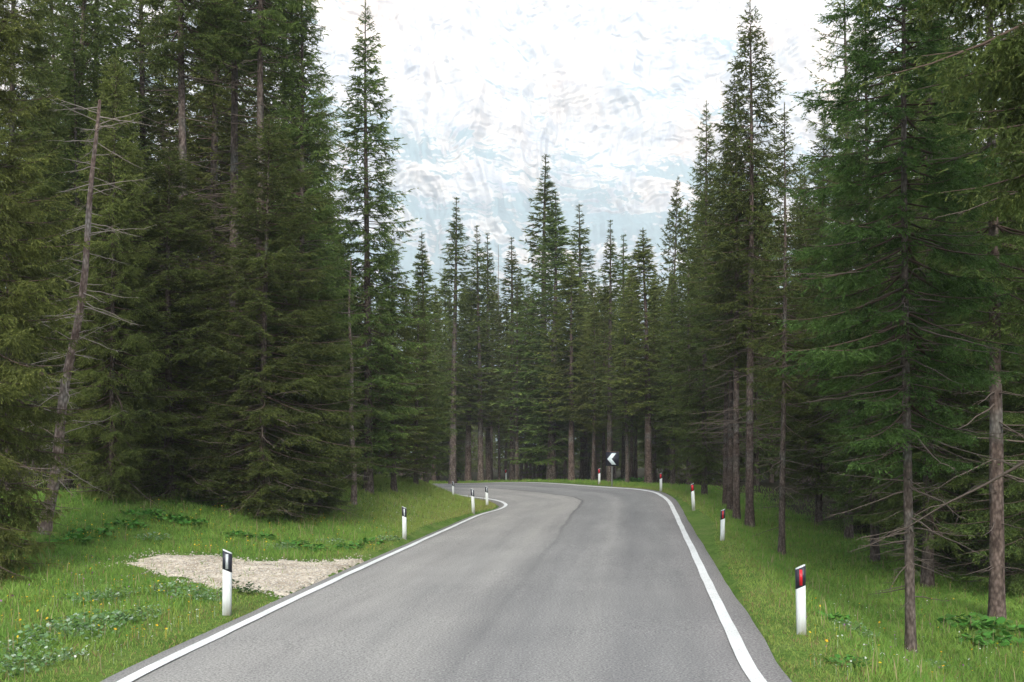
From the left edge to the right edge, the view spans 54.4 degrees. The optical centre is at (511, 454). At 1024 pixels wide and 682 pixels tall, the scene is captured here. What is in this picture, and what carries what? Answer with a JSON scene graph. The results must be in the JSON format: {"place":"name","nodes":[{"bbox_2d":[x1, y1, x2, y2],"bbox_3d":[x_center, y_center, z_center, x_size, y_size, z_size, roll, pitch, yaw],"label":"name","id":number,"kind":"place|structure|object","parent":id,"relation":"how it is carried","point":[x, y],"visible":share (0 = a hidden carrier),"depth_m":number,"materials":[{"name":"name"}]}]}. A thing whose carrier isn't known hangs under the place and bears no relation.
{"place":"outdoors","nodes":[
{"label":"outdoors","id":0,"kind":"place"},
{"bbox_2d":[100,482,791,681],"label":"road","id":1,"kind":"structure","parent":0,"point":[544,582],"depth_m":13.79,"materials":[{"name":"grey asphalt"}]},
{"bbox_2d":[117,495,507,681],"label":"edge line","id":2,"kind":"object","parent":1,"relation":"on","point":[151,667],"visible":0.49,"depth_m":13.13,"materials":[{"name":"paint"}]},
{"bbox_2d":[454,482,766,681],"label":"edge line","id":3,"kind":"object","parent":1,"relation":"on","point":[747,663],"visible":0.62,"depth_m":13.50,"materials":[{"name":"paint"}]},
{"bbox_2d":[0,0,1022,453],"bbox_3d":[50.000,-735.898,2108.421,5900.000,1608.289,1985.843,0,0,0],"label":"mountain","id":4,"kind":"structure","parent":0,"point":[598,102],"depth_m":2664.12,"materials":[{"name":"stone"}]},
{"bbox_2d":[0,456,1023,681],"bbox_3d":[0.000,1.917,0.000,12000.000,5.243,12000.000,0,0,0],"label":"ground","id":5,"kind":"structure","parent":0,"point":[703,525],"depth_m":19.26,"materials":[{"name":"green plant"}]},
{"bbox_2d":[0,652,57,676],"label":"leafy plant","id":6,"kind":"object","parent":5,"relation":"on","point":[42,664],"visible":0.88,"depth_m":10.12,"materials":[{"name":"green plant"}]},
{"bbox_2d":[0,637,63,656],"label":"leafy plant","id":7,"kind":"object","parent":5,"relation":"on","point":[24,646],"visible":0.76,"depth_m":11.17,"materials":[{"name":"green plant"}]},
{"bbox_2d":[0,0,96,490],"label":"spruce tree","id":8,"kind":"object","parent":5,"relation":"on","point":[47,143],"visible":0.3,"depth_m":24.94,"materials":[{"name":"green plant"}]},
{"bbox_2d":[14,646,84,664],"bbox_3d":[-4.938,2.130,10.599,0.728,0.164,0.714,0,0,13],"label":"leafy plant","id":9,"kind":"object","parent":5,"relation":"on","point":[61,654],"visible":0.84,"depth_m":10.63,"materials":[{"name":"green plant"}]},
{"bbox_2d":[0,0,100,586],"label":"spruce tree","id":10,"kind":"object","parent":5,"relation":"on","point":[16,378],"visible":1,"depth_m":16.94,"materials":[{"name":"green plant"}]},
{"bbox_2d":[17,1,103,362],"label":"spruce tree","id":11,"kind":"object","parent":5,"relation":"on","point":[31,81],"visible":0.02,"depth_m":43.77,"materials":[{"name":"green plant"}]},
{"bbox_2d":[14,614,120,644],"bbox_3d":[-5.373,2.105,12.071,1.198,0.243,1.205,0,0,11],"label":"leafy plant","id":12,"kind":"object","parent":5,"relation":"on","point":[67,620],"visible":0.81,"depth_m":12.08,"materials":[{"name":"green plant"}]},
{"bbox_2d":[26,6,122,487],"bbox_3d":[-12.489,-5.818,28.790,3.385,14.208,3.238,0,0,42],"label":"spruce tree","id":13,"kind":"object","parent":5,"relation":"on","point":[72,90],"visible":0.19,"depth_m":28.55,"materials":[{"name":"green plant"}]},
{"bbox_2d":[0,0,165,483],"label":"spruce tree","id":14,"kind":"object","parent":5,"relation":"on","point":[86,18],"visible":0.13,"depth_m":31.00,"materials":[{"name":"green plant"}]},
{"bbox_2d":[22,96,156,534],"bbox_3d":[-8.845,-2.740,20.575,2.902,9.488,2.988,0,0,-41],"label":"dead tree","id":15,"kind":"object","parent":5,"relation":"on","point":[63,402],"visible":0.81,"depth_m":20.43,"materials":[{"name":"brown wood"}]},
{"bbox_2d":[5,0,173,479],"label":"spruce tree","id":16,"kind":"object","parent":5,"relation":"on","point":[111,37],"visible":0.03,"depth_m":35.81,"materials":[{"name":"green plant"}]},
{"bbox_2d":[49,608,136,630],"bbox_3d":[-5.345,2.097,12.756,1.008,0.250,1.048,0,0,16],"label":"leafy plant","id":17,"kind":"object","parent":5,"relation":"on","point":[116,611],"visible":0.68,"depth_m":12.74,"materials":[{"name":"green plant"}]},
{"bbox_2d":[41,51,194,510],"bbox_3d":[-9.854,-4.231,24.484,3.409,11.441,3.334,0,0,9],"label":"spruce tree","id":18,"kind":"object","parent":5,"relation":"on","point":[112,479],"visible":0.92,"depth_m":24.21,"materials":[{"name":"green plant"}]},
{"bbox_2d":[64,0,225,478],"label":"spruce tree","id":19,"kind":"object","parent":5,"relation":"on","point":[142,89],"visible":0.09,"depth_m":37.71,"materials":[{"name":"green plant"}]},
{"bbox_2d":[126,28,175,468],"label":"spruce tree","id":20,"kind":"object","parent":5,"relation":"on","point":[149,92],"visible":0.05,"depth_m":41.06,"materials":[{"name":"green plant"}]},
{"bbox_2d":[117,36,200,469],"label":"spruce tree","id":21,"kind":"object","parent":5,"relation":"on","point":[158,82],"visible":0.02,"depth_m":48.86,"materials":[{"name":"green plant"}]},
{"bbox_2d":[43,141,284,502],"bbox_3d":[-9.189,-3.399,26.417,5.737,9.677,6.000,0,0,-42],"label":"spruce tree","id":22,"kind":"object","parent":5,"relation":"on","point":[170,449],"visible":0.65,"depth_m":25.74,"materials":[{"name":"green plant"}]},
{"bbox_2d":[106,0,269,491],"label":"spruce tree","id":23,"kind":"object","parent":5,"relation":"on","point":[178,24],"visible":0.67,"depth_m":27.90,"materials":[{"name":"green plant"}]},
{"bbox_2d":[120,0,297,480],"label":"spruce tree","id":24,"kind":"object","parent":5,"relation":"on","point":[216,101],"visible":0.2,"depth_m":36.43,"materials":[{"name":"green plant"}]},
{"bbox_2d":[169,9,256,480],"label":"spruce tree","id":25,"kind":"object","parent":5,"relation":"on","point":[204,111],"visible":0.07,"depth_m":39.47,"materials":[{"name":"green plant"}]},
{"bbox_2d":[173,55,264,466],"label":"spruce tree","id":26,"kind":"object","parent":5,"relation":"on","point":[222,147],"depth_m":45.27,"materials":[{"name":"green plant"}]},
{"bbox_2d":[154,0,289,487],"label":"spruce tree","id":27,"kind":"object","parent":5,"relation":"on","point":[234,155],"visible":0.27,"depth_m":30.96,"materials":[{"name":"green plant"}]},
{"bbox_2d":[222,549,231,615],"bbox_3d":[-3.919,1.891,13.692,0.131,1.189,0.087,0,0,-10],"label":"marker post","id":28,"kind":"object","parent":5,"relation":"on","point":[227,585],"visible":0.87,"depth_m":13.66,"materials":[{"name":"white plastic"}]},
{"bbox_2d":[99,550,371,602],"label":"gravel ground","id":29,"kind":"structure","parent":5,"relation":"on","point":[254,577],"depth_m":18.55,"materials":[{"name":"beige gravel"}]},
{"bbox_2d":[0,472,495,681],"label":"grass","id":30,"kind":"structure","parent":5,"relation":"on","point":[463,506],"depth_m":20.28,"materials":[{"name":"green plant"}]},
{"bbox_2d":[177,0,334,489],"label":"spruce tree","id":31,"kind":"object","parent":5,"relation":"on","point":[276,19],"visible":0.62,"depth_m":28.87,"materials":[{"name":"green plant"}]},
{"bbox_2d":[219,16,304,466],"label":"spruce tree","id":32,"kind":"object","parent":5,"relation":"on","point":[254,111],"visible":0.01,"depth_m":42.38,"materials":[{"name":"green plant"}]},
{"bbox_2d":[153,114,379,523],"bbox_3d":[-6.601,-3.586,27.062,5.568,11.092,5.902,0,0,19],"label":"spruce tree","id":33,"kind":"object","parent":5,"relation":"on","point":[266,261],"visible":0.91,"depth_m":26.49,"materials":[{"name":"green plant"}]},
{"bbox_2d":[210,0,357,478],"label":"spruce tree","id":34,"kind":"object","parent":5,"relation":"on","point":[274,90],"visible":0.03,"depth_m":38.44,"materials":[{"name":"green plant"}]},
{"bbox_2d":[230,0,376,502],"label":"spruce tree","id":35,"kind":"object","parent":5,"relation":"on","point":[303,136],"visible":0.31,"depth_m":29.90,"materials":[{"name":"green plant"}]},
{"bbox_2d":[288,86,353,474],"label":"spruce tree","id":36,"kind":"object","parent":5,"relation":"on","point":[328,160],"visible":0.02,"depth_m":49.41,"materials":[{"name":"green plant"}]},
{"bbox_2d":[267,280,379,516],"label":"spruce tree","id":37,"kind":"object","parent":5,"relation":"on","point":[326,502],"visible":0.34,"depth_m":29.26,"materials":[{"name":"green plant"}]},
{"bbox_2d":[341,258,366,504],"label":"dead tree","id":38,"kind":"object","parent":5,"relation":"on","point":[353,497],"visible":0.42,"depth_m":33.43,"materials":[{"name":"brown wood"}]},
{"bbox_2d":[326,246,382,478],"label":"spruce tree","id":39,"kind":"object","parent":5,"relation":"on","point":[355,299],"visible":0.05,"depth_m":39.81,"materials":[{"name":"green plant"}]},
{"bbox_2d":[316,0,441,493],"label":"spruce tree","id":40,"kind":"object","parent":5,"relation":"on","point":[381,264],"visible":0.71,"depth_m":36.64,"materials":[{"name":"green plant"}]},
{"bbox_2d":[354,237,436,491],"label":"spruce tree","id":41,"kind":"object","parent":5,"relation":"on","point":[393,486],"visible":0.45,"depth_m":38.90,"materials":[{"name":"green plant"}]},
{"bbox_2d":[385,278,450,484],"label":"spruce tree","id":42,"kind":"object","parent":5,"relation":"on","point":[430,435],"visible":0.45,"depth_m":43.89,"materials":[{"name":"green plant"}]},
{"bbox_2d":[386,231,470,482],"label":"spruce tree","id":43,"kind":"object","parent":5,"relation":"on","point":[422,257],"visible":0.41,"depth_m":56.13,"materials":[{"name":"green plant"}]},
{"bbox_2d":[418,284,449,481],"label":"spruce tree","id":44,"kind":"object","parent":5,"relation":"on","point":[437,320],"visible":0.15,"depth_m":84.04,"materials":[{"name":"green plant"}]},
{"bbox_2d":[430,267,472,480],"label":"spruce tree","id":45,"kind":"object","parent":5,"relation":"on","point":[464,433],"visible":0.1,"depth_m":89.46,"materials":[{"name":"green plant"}]},
{"bbox_2d":[436,288,471,477],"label":"spruce tree","id":46,"kind":"object","parent":5,"relation":"on","point":[448,444],"visible":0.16,"depth_m":86.93,"materials":[{"name":"green plant"}]},
{"bbox_2d":[419,197,492,483],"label":"spruce tree","id":47,"kind":"object","parent":5,"relation":"on","point":[456,248],"visible":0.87,"depth_m":73.79,"materials":[{"name":"green plant"}]},
{"bbox_2d":[433,279,510,480],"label":"spruce tree","id":48,"kind":"object","parent":5,"relation":"on","point":[467,442],"visible":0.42,"depth_m":78.76,"materials":[{"name":"green plant"}]},
{"bbox_2d":[449,225,513,480],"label":"spruce tree","id":49,"kind":"object","parent":5,"relation":"on","point":[480,420],"visible":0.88,"depth_m":77.83,"materials":[{"name":"green plant"}]},
{"bbox_2d":[464,233,508,480],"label":"spruce tree","id":50,"kind":"object","parent":5,"relation":"on","point":[488,475],"visible":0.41,"depth_m":81.85,"materials":[{"name":"green plant"}]},
{"bbox_2d":[472,275,509,479],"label":"spruce tree","id":51,"kind":"object","parent":5,"relation":"on","point":[494,420],"visible":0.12,"depth_m":100.88,"materials":[{"name":"green plant"}]},
{"bbox_2d":[1,499,1010,670],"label":"yellow flowers","id":52,"kind":"object","parent":5,"relation":"on","point":[264,549],"visible":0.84,"depth_m":15.65,"materials":[{"name":"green plant"}]},
{"bbox_2d":[483,237,542,480],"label":"spruce tree","id":53,"kind":"object","parent":5,"relation":"on","point":[512,270],"visible":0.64,"depth_m":79.87,"materials":[{"name":"green plant"}]},
{"bbox_2d":[488,281,537,480],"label":"spruce tree","id":54,"kind":"object","parent":5,"relation":"on","point":[515,411],"visible":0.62,"depth_m":75.04,"materials":[{"name":"green plant"}]},
{"bbox_2d":[323,473,713,506],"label":"grass","id":55,"kind":"structure","parent":5,"relation":"on","point":[622,483],"depth_m":52.59,"materials":[{"name":"green plant"}]},
{"bbox_2d":[20,309,1016,476],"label":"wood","id":56,"kind":"object","parent":5,"relation":"on","point":[474,450],"visible":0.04,"depth_m":150.68,"materials":[{"name":"green wood"}]},
{"bbox_2d":[45,497,997,681],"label":"white flowers","id":57,"kind":"object","parent":5,"relation":"on","point":[456,514],"visible":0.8,"depth_m":13.35,"materials":[{"name":"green plant"}]},
{"bbox_2d":[518,288,548,478],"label":"spruce tree","id":58,"kind":"object","parent":5,"relation":"on","point":[534,469],"visible":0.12,"depth_m":87.76,"materials":[{"name":"green plant"}]},
{"bbox_2d":[481,192,599,480],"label":"spruce tree","id":59,"kind":"object","parent":5,"relation":"on","point":[553,438],"visible":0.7,"depth_m":71.78,"materials":[{"name":"green plant"}]},
{"bbox_2d":[496,154,587,479],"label":"spruce tree","id":60,"kind":"object","parent":5,"relation":"on","point":[546,192],"visible":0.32,"depth_m":83.72,"materials":[{"name":"green plant"}]},
{"bbox_2d":[526,273,567,478],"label":"spruce tree","id":61,"kind":"object","parent":5,"relation":"on","point":[545,441],"visible":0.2,"depth_m":79.81,"materials":[{"name":"green plant"}]},
{"bbox_2d":[529,259,606,480],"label":"spruce tree","id":62,"kind":"object","parent":5,"relation":"on","point":[558,377],"visible":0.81,"depth_m":68.87,"materials":[{"name":"green plant"}]},
{"bbox_2d":[542,204,615,479],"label":"spruce tree","id":63,"kind":"object","parent":5,"relation":"on","point":[574,254],"visible":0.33,"depth_m":79.80,"materials":[{"name":"green plant"}]},
{"bbox_2d":[566,291,599,479],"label":"spruce tree","id":64,"kind":"object","parent":5,"relation":"on","point":[582,465],"visible":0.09,"depth_m":74.99,"materials":[{"name":"green plant"}]},
{"bbox_2d":[568,297,620,480],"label":"spruce tree","id":65,"kind":"object","parent":5,"relation":"on","point":[588,414],"visible":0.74,"depth_m":66.32,"materials":[{"name":"green plant"}]},
{"bbox_2d":[577,274,614,478],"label":"spruce tree","id":66,"kind":"object","parent":5,"relation":"on","point":[592,295],"visible":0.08,"depth_m":91.72,"materials":[{"name":"green plant"}]},
{"bbox_2d":[585,283,621,480],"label":"spruce tree","id":67,"kind":"object","parent":5,"relation":"on","point":[603,460],"visible":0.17,"depth_m":71.86,"materials":[{"name":"green plant"}]},
{"bbox_2d":[579,220,635,481],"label":"spruce tree","id":68,"kind":"object","parent":5,"relation":"on","point":[611,295],"visible":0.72,"depth_m":61.79,"materials":[{"name":"green plant"}]},
{"bbox_2d":[600,271,644,483],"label":"spruce tree","id":69,"kind":"object","parent":5,"relation":"on","point":[627,422],"visible":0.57,"depth_m":58.83,"materials":[{"name":"green plant"}]},
{"bbox_2d":[597,234,662,478],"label":"spruce tree","id":70,"kind":"object","parent":5,"relation":"on","point":[624,267],"visible":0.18,"depth_m":73.81,"materials":[{"name":"green plant"}]},
{"bbox_2d":[602,260,658,478],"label":"spruce tree","id":71,"kind":"object","parent":5,"relation":"on","point":[631,469],"visible":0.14,"depth_m":67.50,"materials":[{"name":"green plant"}]},
{"bbox_2d":[613,297,651,481],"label":"spruce tree","id":72,"kind":"object","parent":5,"relation":"on","point":[636,462],"visible":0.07,"depth_m":69.86,"materials":[{"name":"green plant"}]},
{"bbox_2d":[596,229,685,482],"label":"spruce tree","id":73,"kind":"object","parent":5,"relation":"on","point":[640,381],"visible":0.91,"depth_m":55.73,"materials":[{"name":"green plant"}]},
{"bbox_2d":[628,273,674,482],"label":"spruce tree","id":74,"kind":"object","parent":5,"relation":"on","point":[654,476],"visible":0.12,"depth_m":64.75,"materials":[{"name":"green plant"}]},
{"bbox_2d":[633,177,699,483],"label":"spruce tree","id":75,"kind":"object","parent":5,"relation":"on","point":[676,232],"visible":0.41,"depth_m":59.74,"materials":[{"name":"green plant"}]},
{"bbox_2d":[644,278,698,484],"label":"spruce tree","id":76,"kind":"object","parent":5,"relation":"on","point":[672,472],"visible":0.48,"depth_m":52.90,"materials":[{"name":"green plant"}]},
{"bbox_2d":[655,203,722,484],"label":"spruce tree","id":77,"kind":"object","parent":5,"relation":"on","point":[679,463],"visible":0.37,"depth_m":51.75,"materials":[{"name":"green plant"}]},
{"bbox_2d":[677,209,723,480],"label":"spruce tree","id":78,"kind":"object","parent":5,"relation":"on","point":[700,259],"visible":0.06,"depth_m":62.31,"materials":[{"name":"green plant"}]},
{"bbox_2d":[659,100,745,494],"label":"spruce tree","id":79,"kind":"object","parent":5,"relation":"on","point":[691,404],"visible":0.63,"depth_m":42.78,"materials":[{"name":"green plant"}]},
{"bbox_2d":[679,188,765,504],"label":"spruce tree","id":80,"kind":"object","parent":5,"relation":"on","point":[725,463],"visible":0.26,"depth_m":38.35,"materials":[{"name":"green plant"}]},
{"bbox_2d":[690,137,769,510],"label":"spruce tree","id":81,"kind":"object","parent":5,"relation":"on","point":[730,459],"visible":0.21,"depth_m":36.36,"materials":[{"name":"green plant"}]},
{"bbox_2d":[682,70,789,518],"bbox_3d":[7.558,-5.245,33.475,3.685,15.517,3.628,0,0,4],"label":"spruce tree","id":82,"kind":"object","parent":5,"relation":"on","point":[736,362],"visible":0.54,"depth_m":33.42,"materials":[{"name":"green plant"}]},
{"bbox_2d":[686,0,818,527],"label":"spruce tree","id":83,"kind":"object","parent":5,"relation":"on","point":[758,155],"visible":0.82,"depth_m":32.38,"materials":[{"name":"green plant"}]},
{"bbox_2d":[721,163,795,485],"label":"spruce tree","id":84,"kind":"object","parent":5,"relation":"on","point":[759,391],"visible":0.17,"depth_m":55.86,"materials":[{"name":"green plant"}]},
{"bbox_2d":[754,224,798,482],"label":"spruce tree","id":85,"kind":"object","parent":5,"relation":"on","point":[772,475],"visible":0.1,"depth_m":62.72,"materials":[{"name":"green plant"}]},
{"bbox_2d":[722,102,832,554],"bbox_3d":[7.432,-3.349,27.364,3.223,12.733,3.257,0,1,-38],"label":"spruce tree","id":86,"kind":"object","parent":5,"relation":"on","point":[781,396],"visible":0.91,"depth_m":27.38,"materials":[{"name":"green plant"}]},
{"bbox_2d":[764,160,832,501],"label":"spruce tree","id":87,"kind":"object","parent":5,"relation":"on","point":[805,383],"visible":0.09,"depth_m":42.23,"materials":[{"name":"green plant"}]},
{"bbox_2d":[775,156,824,482],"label":"spruce tree","id":88,"kind":"object","parent":5,"relation":"on","point":[802,446],"visible":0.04,"depth_m":70.02,"materials":[{"name":"green plant"}]},
{"bbox_2d":[795,564,805,634],"bbox_3d":[3.531,1.899,12.160,0.124,1.125,0.082,-1,0,10],"label":"marker post","id":89,"kind":"object","parent":5,"relation":"on","point":[800,579],"visible":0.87,"depth_m":12.13,"materials":[{"name":"white plastic"}]},
{"bbox_2d":[755,117,861,525],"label":"spruce tree","id":90,"kind":"object","parent":5,"relation":"on","point":[809,434],"visible":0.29,"depth_m":33.87,"materials":[{"name":"green plant"}]},
{"bbox_2d":[774,0,896,538],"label":"spruce tree","id":91,"kind":"object","parent":5,"relation":"on","point":[848,532],"visible":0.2,"depth_m":31.09,"materials":[{"name":"green plant"}]},
{"bbox_2d":[824,654,871,667],"bbox_3d":[3.548,2.162,10.469,0.485,0.122,0.479,0,0,-18],"label":"leafy plant","id":92,"kind":"object","parent":5,"relation":"on","point":[848,657],"visible":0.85,"depth_m":10.46,"materials":[{"name":"green plant"}]},
{"bbox_2d":[793,0,961,561],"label":"spruce tree","id":93,"kind":"object","parent":5,"relation":"on","point":[874,551],"visible":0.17,"depth_m":26.92,"materials":[{"name":"green plant"}]},
{"bbox_2d":[806,256,966,534],"bbox_3d":[12.410,-2.152,32.710,5.772,9.785,6.044,0,0,8],"label":"spruce tree","id":94,"kind":"object","parent":5,"relation":"on","point":[857,509],"visible":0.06,"depth_m":32.26,"materials":[{"name":"green plant"}]},
{"bbox_2d":[764,0,1023,653],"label":"spruce tree","id":95,"kind":"object","parent":5,"relation":"on","point":[904,340],"visible":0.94,"depth_m":14.56,"materials":[{"name":"green plant"}]},
{"bbox_2d":[812,1,1023,587],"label":"spruce tree","id":96,"kind":"object","parent":5,"relation":"on","point":[928,544],"visible":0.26,"depth_m":22.79,"materials":[{"name":"green plant"}]},
{"bbox_2d":[832,0,1023,540],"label":"spruce tree","id":97,"kind":"object","parent":5,"relation":"on","point":[1005,66],"visible":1,"depth_m":10.41,"materials":[{"name":"green plant"}]},
{"bbox_2d":[859,215,1023,576],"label":"spruce tree","id":98,"kind":"object","parent":5,"relation":"on","point":[973,567],"visible":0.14,"depth_m":24.72,"materials":[{"name":"green plant"}]},
{"bbox_2d":[884,0,1023,618],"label":"spruce tree","id":99,"kind":"object","parent":5,"relation":"on","point":[997,328],"visible":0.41,"depth_m":18.19,"materials":[{"name":"green plant"}]},
{"bbox_2d":[937,612,1001,628],"bbox_3d":[8.060,2.919,17.554,1.054,0.268,1.067,0,0,-33],"label":"leafy plant","id":100,"kind":"object","parent":5,"relation":"on","point":[951,622],"visible":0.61,"depth_m":17.57,"materials":[{"name":"green plant"}]},
{"bbox_2d":[918,165,1023,595],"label":"spruce tree","id":101,"kind":"object","parent":5,"relation":"on","point":[1015,416],"visible":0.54,"depth_m":21.35,"materials":[{"name":"green plant"}]},
{"bbox_2d":[953,632,1023,646],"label":"leafy plant","id":102,"kind":"object","parent":5,"relation":"on","point":[979,639],"visible":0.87,"depth_m":15.99,"materials":[{"name":"green plant"}]},
{"bbox_2d":[959,616,1023,636],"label":"leafy plant","id":103,"kind":"object","parent":5,"relation":"on","point":[1002,619],"visible":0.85,"depth_m":16.92,"materials":[{"name":"green plant"}]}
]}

